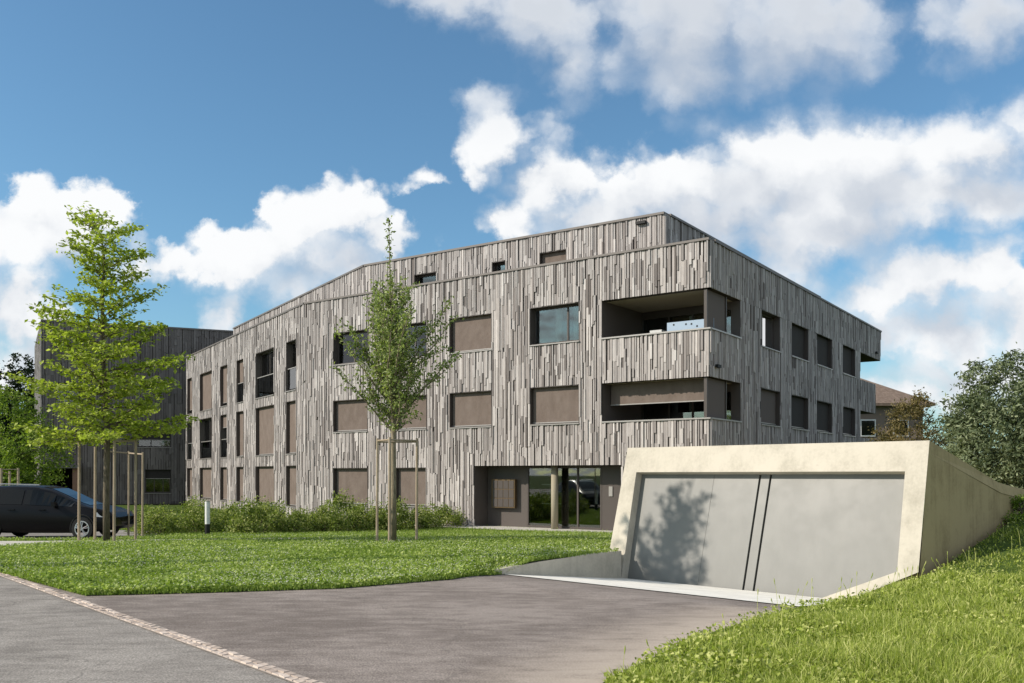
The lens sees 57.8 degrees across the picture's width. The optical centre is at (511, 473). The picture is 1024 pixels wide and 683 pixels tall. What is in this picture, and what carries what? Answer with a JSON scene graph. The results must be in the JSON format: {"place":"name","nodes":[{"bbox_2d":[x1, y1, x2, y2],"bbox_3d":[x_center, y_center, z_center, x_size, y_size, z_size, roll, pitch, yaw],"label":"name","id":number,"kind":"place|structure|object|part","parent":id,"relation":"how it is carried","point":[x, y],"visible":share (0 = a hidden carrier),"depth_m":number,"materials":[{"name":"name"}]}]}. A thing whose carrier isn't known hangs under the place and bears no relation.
{"place":"outdoors","nodes":[
{"label":"outdoors","id":0,"kind":"place"},
{"bbox_2d":[0,365,32,465],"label":"tree","id":1,"kind":"object","parent":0,"point":[1,417],"visible":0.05,"depth_m":88.23,"materials":[{"name":"green plant"}]},
{"bbox_2d":[0,352,34,483],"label":"tree","id":2,"kind":"object","parent":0,"point":[26,372],"visible":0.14,"depth_m":90.45,"materials":[{"name":"green plant"}]},
{"bbox_2d":[17,357,34,482],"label":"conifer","id":3,"kind":"object","parent":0,"point":[32,370],"depth_m":90.91,"materials":[{"name":"green plant"}]},
{"bbox_2d":[0,530,158,538],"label":"parking area","id":4,"kind":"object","parent":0,"point":[122,533],"visible":0.25,"depth_m":29.32,"materials":[{"name":"grey concrete"}]},
{"bbox_2d":[0,483,133,537],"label":"car","id":5,"kind":"object","parent":4,"relation":"on","point":[25,509],"visible":0.81,"depth_m":26.13,"materials":[{"name":"black paint"}]},
{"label":"side window","id":6,"kind":"part","parent":5,"relation":"part of","materials":[{"name":"black glass"}]},
{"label":"side window","id":7,"kind":"part","parent":5,"relation":"part of","materials":[{"name":"black glass"}]},
{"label":"side window","id":8,"kind":"part","parent":5,"relation":"part of","materials":[{"name":"black glass"}]},
{"bbox_2d":[0,576,292,682],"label":"road","id":9,"kind":"structure","parent":0,"point":[46,637],"depth_m":8.46,"materials":[{"name":"grey asphalt"}]},
{"bbox_2d":[0,572,322,682],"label":"kerb strip","id":10,"kind":"object","parent":9,"relation":"on","point":[290,676],"visible":0.97,"depth_m":9.09,"materials":[{"name":"beige stone"}]},
{"bbox_2d":[0,538,305,544],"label":"footpath","id":11,"kind":"structure","parent":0,"point":[9,542],"depth_m":23.21,"materials":[{"name":"concrete"}]},
{"bbox_2d":[0,505,617,595],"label":"lawn","id":12,"kind":"structure","parent":0,"point":[154,506],"depth_m":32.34,"materials":[{"name":"plant"}]},
{"bbox_2d":[0,468,19,485],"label":"tree support","id":13,"kind":"object","parent":12,"relation":"on","point":[9,476],"visible":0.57,"depth_m":44.45,"materials":[{"name":"brown wood"}]},
{"bbox_2d":[0,384,75,486],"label":"background tree","id":14,"kind":"object","parent":12,"relation":"on","point":[12,458],"visible":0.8,"depth_m":47.08,"materials":[{"name":"green plant"}]},
{"bbox_2d":[4,201,201,540],"bbox_3d":[-9.823,-2.451,23.068,4.231,8.341,4.223,0,0,36],"label":"young tree","id":15,"kind":"object","parent":12,"relation":"on","point":[117,424],"visible":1,"depth_m":22.60,"materials":[{"name":"green plant"}]},
{"bbox_2d":[77,438,136,540],"bbox_3d":[-10.269,0.446,23.350,2.023,2.696,0.850,0,0,32],"label":"tree support","id":16,"kind":"object","parent":12,"relation":"on","point":[114,487],"visible":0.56,"depth_m":23.28,"materials":[{"name":"brown wood"}]},
{"bbox_2d":[110,451,143,536],"bbox_3d":[-11.042,0.592,26.826,1.234,2.622,0.723,0,0,10],"label":"tree support","id":17,"kind":"object","parent":12,"relation":"on","point":[142,512],"visible":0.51,"depth_m":26.46,"materials":[{"name":"brown wood"}]},
{"bbox_2d":[124,504,178,533],"bbox_3d":[-11.899,1.508,30.604,1.886,1.097,1.924,0,0,44],"label":"border shrub","id":18,"kind":"object","parent":12,"relation":"on","point":[145,511],"visible":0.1,"depth_m":30.49,"materials":[{"name":"green plant"}]},
{"bbox_2d":[125,503,182,528],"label":"border shrub","id":19,"kind":"object","parent":12,"relation":"on","point":[162,514],"visible":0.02,"depth_m":33.67,"materials":[{"name":"green plant"}]},
{"bbox_2d":[132,503,185,534],"bbox_3d":[-10.973,1.444,28.855,1.641,1.116,1.746,0,0,-18],"label":"border shrub","id":20,"kind":"object","parent":12,"relation":"on","point":[151,524],"visible":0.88,"depth_m":28.65,"materials":[{"name":"green plant"}]},
{"bbox_2d":[169,494,220,525],"bbox_3d":[-11.984,1.438,35.200,1.994,1.341,2.133,0,0,-33],"label":"border shrub","id":21,"kind":"object","parent":12,"relation":"on","point":[187,504],"visible":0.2,"depth_m":35.06,"materials":[{"name":"green plant"}]},
{"bbox_2d":[176,501,222,532],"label":"border shrub","id":22,"kind":"object","parent":12,"relation":"on","point":[196,522],"visible":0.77,"depth_m":29.87,"materials":[{"name":"green plant"}]},
{"bbox_2d":[205,501,209,534],"bbox_3d":[-9.199,1.386,28.000,0.155,1.150,0.155,0,0,0],"label":"bollard light","id":23,"kind":"object","parent":12,"relation":"on","point":[207,517],"visible":0.89,"depth_m":27.94,"materials":[{"name":"white"}]},
{"bbox_2d":[199,507,227,528],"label":"border shrub","id":24,"kind":"object","parent":12,"relation":"on","point":[214,510],"visible":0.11,"depth_m":33.25,"materials":[{"name":"green plant"}]},
{"bbox_2d":[210,495,265,531],"bbox_3d":[-9.228,1.392,30.852,1.724,1.369,1.834,0,0,43],"label":"border shrub","id":25,"kind":"object","parent":12,"relation":"on","point":[229,512],"visible":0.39,"depth_m":30.69,"materials":[{"name":"green plant"}]},
{"bbox_2d":[222,495,288,533],"bbox_3d":[-8.193,1.359,29.715,2.125,1.355,1.986,0,0,-10],"label":"border shrub","id":26,"kind":"object","parent":12,"relation":"on","point":[240,518],"visible":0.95,"depth_m":29.46,"materials":[{"name":"green plant"}]},
{"bbox_2d":[242,499,285,514],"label":"border shrub","id":27,"kind":"object","parent":12,"relation":"on","point":[265,505],"visible":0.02,"depth_m":34.23,"materials":[{"name":"green plant"}]},
{"bbox_2d":[251,498,298,530],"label":"border shrub","id":28,"kind":"object","parent":12,"relation":"on","point":[277,507],"visible":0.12,"depth_m":31.49,"materials":[{"name":"green plant"}]},
{"bbox_2d":[272,504,319,532],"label":"border shrub","id":29,"kind":"object","parent":12,"relation":"on","point":[294,519],"visible":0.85,"depth_m":30.36,"materials":[{"name":"green plant"}]},
{"bbox_2d":[0,529,618,592],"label":"clover","id":30,"kind":"object","parent":12,"relation":"on","point":[73,582],"depth_m":16.64,"materials":[{"name":"green plant"}]},
{"bbox_2d":[292,506,327,530],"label":"border shrub","id":31,"kind":"object","parent":12,"relation":"on","point":[309,515],"visible":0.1,"depth_m":32.38,"materials":[{"name":"green plant"}]},
{"bbox_2d":[305,499,352,531],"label":"border shrub","id":32,"kind":"object","parent":12,"relation":"on","point":[329,521],"visible":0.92,"depth_m":31.00,"materials":[{"name":"green plant"}]},
{"bbox_2d":[323,488,371,529],"bbox_3d":[-6.098,1.316,33.115,2.064,1.615,1.929,0,0,-27],"label":"border shrub","id":33,"kind":"object","parent":12,"relation":"on","point":[338,501],"visible":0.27,"depth_m":32.96,"materials":[{"name":"green plant"}]},
{"bbox_2d":[336,498,386,531],"bbox_3d":[-5.245,1.450,31.969,1.802,1.299,1.694,0,0,-22],"label":"border shrub","id":34,"kind":"object","parent":12,"relation":"on","point":[361,523],"visible":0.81,"depth_m":31.80,"materials":[{"name":"green plant"}]},
{"bbox_2d":[366,496,419,529],"bbox_3d":[-4.203,1.437,32.903,1.952,1.361,1.992,0,0,-21],"label":"border shrub","id":35,"kind":"object","parent":12,"relation":"on","point":[401,512],"visible":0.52,"depth_m":32.74,"materials":[{"name":"green plant"}]},
{"bbox_2d":[329,215,464,541],"bbox_3d":[-2.928,-2.340,22.908,3.203,8.116,3.045,0,0,38],"label":"young tree","id":36,"kind":"object","parent":12,"relation":"on","point":[390,354],"visible":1,"depth_m":22.84,"materials":[{"name":"green plant"}]},
{"bbox_2d":[376,437,417,540],"bbox_3d":[-2.771,0.432,22.842,0.526,2.653,1.119,0,0,42],"label":"tree support","id":37,"kind":"object","parent":12,"relation":"on","point":[389,440],"visible":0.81,"depth_m":22.57,"materials":[{"name":"brown wood"}]},
{"bbox_2d":[402,504,445,528],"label":"border shrub","id":38,"kind":"object","parent":12,"relation":"on","point":[425,520],"visible":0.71,"depth_m":33.59,"materials":[{"name":"green plant"}]},
{"bbox_2d":[420,501,466,526],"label":"border shrub","id":39,"kind":"object","parent":12,"relation":"on","point":[450,518],"visible":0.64,"depth_m":34.97,"materials":[{"name":"green plant"}]},
{"bbox_2d":[491,551,620,587],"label":"retaining wall","id":40,"kind":"structure","parent":12,"relation":"on","point":[603,565],"depth_m":17.90,"materials":[{"name":"beige concrete"}]},
{"bbox_2d":[24,575,793,682],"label":"driveway","id":41,"kind":"structure","parent":0,"point":[494,629],"depth_m":9.98,"materials":[{"name":"grey asphalt"}]},
{"bbox_2d":[6,485,925,572],"bbox_3d":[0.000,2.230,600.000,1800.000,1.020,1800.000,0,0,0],"label":"ground","id":42,"kind":"structure","parent":0,"point":[921,537],"depth_m":26.12,"materials":[{"name":"grey concrete"}]},
{"bbox_2d":[34,319,232,504],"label":"apartment building","id":43,"kind":"structure","parent":42,"relation":"on","point":[165,469],"depth_m":62.57,"materials":[{"name":"grey wood"}]},
{"bbox_2d":[56,382,79,403],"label":"window","id":44,"kind":"structure","parent":43,"relation":"in","point":[56,382],"depth_m":60.58,"materials":[{"name":"brown metal"}]},
{"bbox_2d":[137,432,170,447],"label":"window","id":45,"kind":"structure","parent":43,"relation":"in","point":[164,435],"depth_m":62.85,"materials":[{"name":"brown metal"}]},
{"bbox_2d":[145,469,170,493],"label":"window","id":46,"kind":"structure","parent":43,"relation":"in","point":[154,474],"depth_m":62.92,"materials":[{"name":"brown metal"}]},
{"bbox_2d":[186,211,881,530],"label":"apartment building","id":47,"kind":"structure","parent":42,"relation":"on","point":[567,382],"depth_m":35.77,"materials":[{"name":"grey wood"}]},
{"bbox_2d":[186,468,191,497],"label":"window","id":48,"kind":"structure","parent":47,"relation":"in","point":[189,470],"depth_m":59.89,"materials":[{"name":"brown metal"}]},
{"bbox_2d":[187,421,191,459],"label":"window","id":49,"kind":"structure","parent":47,"relation":"in","point":[189,429],"depth_m":59.92,"materials":[{"name":"black glass"}]},
{"bbox_2d":[187,378,191,414],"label":"window","id":50,"kind":"structure","parent":47,"relation":"in","point":[189,381],"depth_m":59.89,"materials":[{"name":"brown metal"}]},
{"bbox_2d":[199,467,211,499],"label":"window","id":51,"kind":"structure","parent":47,"relation":"in","point":[205,473],"depth_m":56.54,"materials":[{"name":"brown metal"}]},
{"bbox_2d":[200,417,211,458],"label":"window","id":52,"kind":"structure","parent":47,"relation":"in","point":[206,425],"depth_m":56.69,"materials":[{"name":"black glass"}]},
{"bbox_2d":[200,370,211,411],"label":"window","id":53,"kind":"structure","parent":47,"relation":"in","point":[205,378],"depth_m":56.36,"materials":[{"name":"brown metal"}]},
{"bbox_2d":[219,467,226,500],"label":"window","id":54,"kind":"structure","parent":47,"relation":"in","point":[223,470],"depth_m":53.03,"materials":[{"name":"brown metal"}]},
{"bbox_2d":[219,365,227,407],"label":"window","id":55,"kind":"structure","parent":47,"relation":"in","point":[223,369],"depth_m":53.03,"materials":[{"name":"brown metal"}]},
{"bbox_2d":[220,414,227,457],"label":"window","id":56,"kind":"structure","parent":47,"relation":"in","point":[223,418],"depth_m":53.03,"materials":[{"name":"black glass"}]},
{"bbox_2d":[236,411,243,457],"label":"window","id":57,"kind":"structure","parent":47,"relation":"in","point":[240,415],"depth_m":50.14,"materials":[{"name":"brown metal"}]},
{"bbox_2d":[236,359,243,403],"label":"window","id":58,"kind":"structure","parent":47,"relation":"in","point":[240,366],"depth_m":50.06,"materials":[{"name":"black glass"}]},
{"bbox_2d":[237,467,243,502],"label":"window","id":59,"kind":"structure","parent":47,"relation":"in","point":[240,470],"depth_m":50.14,"materials":[{"name":"brown metal"}]},
{"bbox_2d":[255,466,273,504],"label":"window","id":60,"kind":"structure","parent":47,"relation":"in","point":[264,474],"depth_m":46.38,"materials":[{"name":"brown metal"}]},
{"bbox_2d":[256,405,273,455],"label":"window","id":61,"kind":"structure","parent":47,"relation":"in","point":[264,415],"depth_m":46.38,"materials":[{"name":"brown metal"}]},
{"bbox_2d":[256,347,273,398],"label":"window","id":62,"kind":"structure","parent":47,"relation":"in","point":[264,359],"depth_m":46.56,"materials":[{"name":"black glass"}]},
{"bbox_2d":[285,400,295,454],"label":"window","id":63,"kind":"structure","parent":47,"relation":"in","point":[290,405],"depth_m":43.04,"materials":[{"name":"brown metal"}]},
{"bbox_2d":[285,466,296,507],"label":"window","id":64,"kind":"structure","parent":47,"relation":"in","point":[291,485],"depth_m":43.04,"materials":[{"name":"brown metal"}]},
{"bbox_2d":[286,339,296,391],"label":"window","id":65,"kind":"structure","parent":47,"relation":"in","point":[291,350],"depth_m":43.18,"materials":[{"name":"black glass"}]},
{"bbox_2d":[332,399,367,432],"bbox_3d":[-6.796,-2.461,39.497,2.107,1.392,0.385,0,0,36],"label":"window","id":66,"kind":"structure","parent":47,"relation":"in","point":[349,416],"depth_m":39.60,"materials":[{"name":"brown fabric"}]},
{"bbox_2d":[332,329,367,365],"bbox_3d":[-6.796,-5.366,39.497,2.107,1.402,0.385,0,0,36],"label":"window","id":67,"kind":"structure","parent":47,"relation":"in","point":[340,357],"depth_m":39.94,"materials":[{"name":"grey glass"}]},
{"bbox_2d":[332,468,367,505],"bbox_3d":[-6.790,0.539,39.492,2.091,1.592,0.385,0,0,36],"label":"window","id":68,"kind":"structure","parent":47,"relation":"in","point":[355,480],"depth_m":39.53,"materials":[{"name":"brown metal"}]},
{"bbox_2d":[396,468,425,507],"bbox_3d":[-4.010,0.539,37.469,1.696,1.592,0.385,0,0,36],"label":"window","id":69,"kind":"structure","parent":47,"relation":"in","point":[405,477],"depth_m":37.57,"materials":[{"name":"brown metal"}]},
{"bbox_2d":[396,395,426,430],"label":"window","id":70,"kind":"structure","parent":47,"relation":"in","point":[416,424],"depth_m":37.31,"materials":[{"name":"beige fabric"}]},
{"bbox_2d":[398,322,426,357],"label":"window","id":71,"kind":"structure","parent":47,"relation":"in","point":[419,324],"depth_m":37.50,"materials":[{"name":"grey glass"}]},
{"bbox_2d":[414,271,436,283],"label":"window","id":72,"kind":"structure","parent":47,"relation":"in","point":[431,276],"depth_m":39.44,"materials":[{"name":"black glass"}]},
{"bbox_2d":[448,390,491,428],"bbox_3d":[-1.520,-2.461,35.656,2.097,1.392,0.385,0,0,36],"label":"window","id":73,"kind":"structure","parent":47,"relation":"in","point":[473,409],"depth_m":35.71,"materials":[{"name":"brown fabric"}]},
{"bbox_2d":[448,313,491,353],"bbox_3d":[-1.520,-5.366,35.656,2.097,1.402,0.385,0,0,36],"label":"window","id":74,"kind":"structure","parent":47,"relation":"in","point":[473,333],"depth_m":35.71,"materials":[{"name":"brown metal"}]},
{"bbox_2d":[492,260,504,271],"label":"window","id":75,"kind":"structure","parent":47,"relation":"in","point":[495,265],"depth_m":37.19,"materials":[{"name":"brown metal"}]},
{"bbox_2d":[539,249,565,263],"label":"window","id":76,"kind":"structure","parent":47,"relation":"in","point":[558,255],"depth_m":35.67,"materials":[{"name":"brown metal"}]},
{"bbox_2d":[529,384,578,425],"bbox_3d":[1.595,-2.461,33.388,2.138,1.392,0.385,0,0,36],"label":"window","id":77,"kind":"structure","parent":47,"relation":"in","point":[550,405],"depth_m":33.44,"materials":[{"name":"brown metal"}]},
{"bbox_2d":[529,302,579,345],"bbox_3d":[1.627,-5.366,33.433,2.138,1.402,0.496,0,0,36],"label":"window","id":78,"kind":"structure","parent":47,"relation":"in","point":[533,311],"depth_m":33.60,"materials":[{"name":"grey metal"}]},
{"bbox_2d":[602,466,621,530],"bbox_3d":[3.717,0.855,32.700,1.240,2.290,0.100,0,0,36],"label":"entrance door","id":79,"kind":"structure","parent":47,"relation":"in","point":[611,475],"depth_m":32.84,"materials":[{"name":"brown metal"}]},
{"bbox_2d":[650,330,664,332],"bbox_3d":[5.020,-4.600,31.936,0.450,0.680,0.300,0,0,36],"label":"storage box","id":80,"kind":"object","parent":47,"relation":"in","point":[653,331],"visible":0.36,"depth_m":31.82,"materials":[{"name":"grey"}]},
{"bbox_2d":[667,319,703,330],"bbox_3d":[5.951,-4.770,30.964,1.700,0.720,0.016,0,0,36],"label":"windbreak","id":81,"kind":"object","parent":47,"relation":"attached to","point":[684,325],"visible":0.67,"depth_m":31.06,"materials":[{"name":"white"}]},
{"bbox_2d":[760,387,780,426],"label":"window","id":82,"kind":"structure","parent":47,"relation":"in","point":[770,399],"depth_m":35.01,"materials":[{"name":"grey metal"}]},
{"bbox_2d":[760,308,780,352],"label":"window","id":83,"kind":"structure","parent":47,"relation":"in","point":[770,324],"depth_m":35.38,"materials":[{"name":"grey metal"}]},
{"bbox_2d":[791,394,809,430],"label":"window","id":84,"kind":"structure","parent":47,"relation":"in","point":[799,405],"depth_m":38.02,"materials":[{"name":"grey metal"}]},
{"bbox_2d":[792,323,809,361],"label":"window","id":85,"kind":"structure","parent":47,"relation":"in","point":[799,334],"depth_m":38.09,"materials":[{"name":"grey metal"}]},
{"bbox_2d":[816,400,832,433],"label":"window","id":86,"kind":"structure","parent":47,"relation":"in","point":[824,409],"depth_m":40.97,"materials":[{"name":"grey metal"}]},
{"bbox_2d":[816,333,832,369],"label":"window","id":87,"kind":"structure","parent":47,"relation":"in","point":[824,345],"depth_m":41.08,"materials":[{"name":"grey metal"}]},
{"bbox_2d":[842,406,855,436],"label":"window","id":88,"kind":"structure","parent":47,"relation":"in","point":[848,413],"depth_m":44.43,"materials":[{"name":"grey metal"}]},
{"bbox_2d":[842,344,855,377],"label":"window","id":89,"kind":"structure","parent":47,"relation":"in","point":[848,353],"depth_m":44.44,"materials":[{"name":"grey metal"}]},
{"bbox_2d":[610,440,1023,606],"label":"garage","id":90,"kind":"structure","parent":42,"relation":"on","point":[822,519],"depth_m":16.78,"materials":[{"name":"beige concrete"}]},
{"bbox_2d":[628,474,714,584],"bbox_3d":[3.139,1.063,18.680,1.769,2.312,1.721,0,0,0],"label":"door panel","id":91,"kind":"structure","parent":90,"relation":"in","point":[672,514],"depth_m":18.58,"materials":[{"name":"grey metal"}]},
{"bbox_2d":[698,474,760,589],"bbox_3d":[4.139,1.063,17.670,1.024,2.313,0.615,0,0,45],"label":"door panel","id":92,"kind":"structure","parent":90,"relation":"in","point":[733,502],"depth_m":17.63,"materials":[{"name":"grey metal"}]},
{"bbox_2d":[744,474,770,590],"bbox_3d":[4.574,1.063,17.236,0.636,2.314,0.182,0,0,-39],"label":"door panel","id":93,"kind":"structure","parent":90,"relation":"in","point":[765,478],"depth_m":17.21,"materials":[{"name":"grey metal"}]},
{"bbox_2d":[755,474,904,597],"bbox_3d":[5.616,1.062,16.209,2.380,2.316,2.258,0,0,0],"label":"door panel","id":94,"kind":"structure","parent":90,"relation":"in","point":[820,530],"depth_m":16.23,"materials":[{"name":"grey metal"}]},
{"bbox_2d":[860,378,935,441],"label":"house","id":95,"kind":"structure","parent":42,"relation":"on","point":[886,396],"depth_m":70.60,"materials":[{"name":"brown"}]},
{"bbox_2d":[860,419,875,435],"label":"window","id":96,"kind":"structure","parent":95,"relation":"in","point":[866,424],"depth_m":70.53,"materials":[{"name":"black glass"}]},
{"bbox_2d":[893,419,908,435],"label":"window","id":97,"kind":"structure","parent":95,"relation":"in","point":[905,425],"depth_m":70.53,"materials":[{"name":"black glass"}]},
{"bbox_2d":[0,0,1023,471],"label":"sky","id":98,"kind":"structure","parent":0,"point":[868,154],"materials":[{"name":"blue"}]},
{"bbox_2d":[433,524,612,532],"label":"entrance path","id":99,"kind":"structure","parent":0,"point":[500,528],"depth_m":33.70,"materials":[{"name":"concrete"}]},
{"bbox_2d":[507,574,831,605],"bbox_3d":[3.074,1.953,15.715,5.687,0.352,3.500,0,0,45],"label":"concrete apron","id":100,"kind":"object","parent":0,"point":[747,595],"visible":0.86,"depth_m":15.70,"materials":[{"name":"grey concrete"}]},
{"bbox_2d":[602,518,1023,682],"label":"grass bank","id":101,"kind":"structure","parent":0,"point":[1000,548],"depth_m":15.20,"materials":[{"name":"green plant"}]},
{"bbox_2d":[602,515,1023,682],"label":"bank herbs","id":102,"kind":"object","parent":101,"relation":"on","point":[666,647],"visible":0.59,"depth_m":8.34,"materials":[{"name":"green plant"}]},
{"bbox_2d":[622,516,1020,679],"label":"grass stalks","id":103,"kind":"object","parent":101,"relation":"on","point":[840,595],"depth_m":11.78,"materials":[{"name":"green plant"}]},
{"bbox_2d":[866,385,959,454],"bbox_3d":[12.794,-0.799,29.677,3.524,4.085,2.403,0,0,17],"label":"autumn tree","id":104,"kind":"object","parent":101,"relation":"on","point":[916,412],"visible":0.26,"depth_m":29.45,"materials":[{"name":"green plant"}]},
{"bbox_2d":[922,342,1023,495],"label":"willow shrub","id":105,"kind":"object","parent":101,"relation":"on","point":[969,433],"visible":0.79,"depth_m":25.29,"materials":[{"name":"green plant"}]},
{"bbox_2d":[1002,510,1023,523],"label":"wall weed","id":106,"kind":"object","parent":101,"relation":"on","point":[1011,519],"depth_m":17.54,"materials":[{"name":"green plant"}]},
{"bbox_2d":[1009,494,1023,514],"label":"wall weed","id":107,"kind":"object","parent":101,"relation":"on","point":[1018,505],"depth_m":17.88,"materials":[{"name":"green plant"}]}
]}

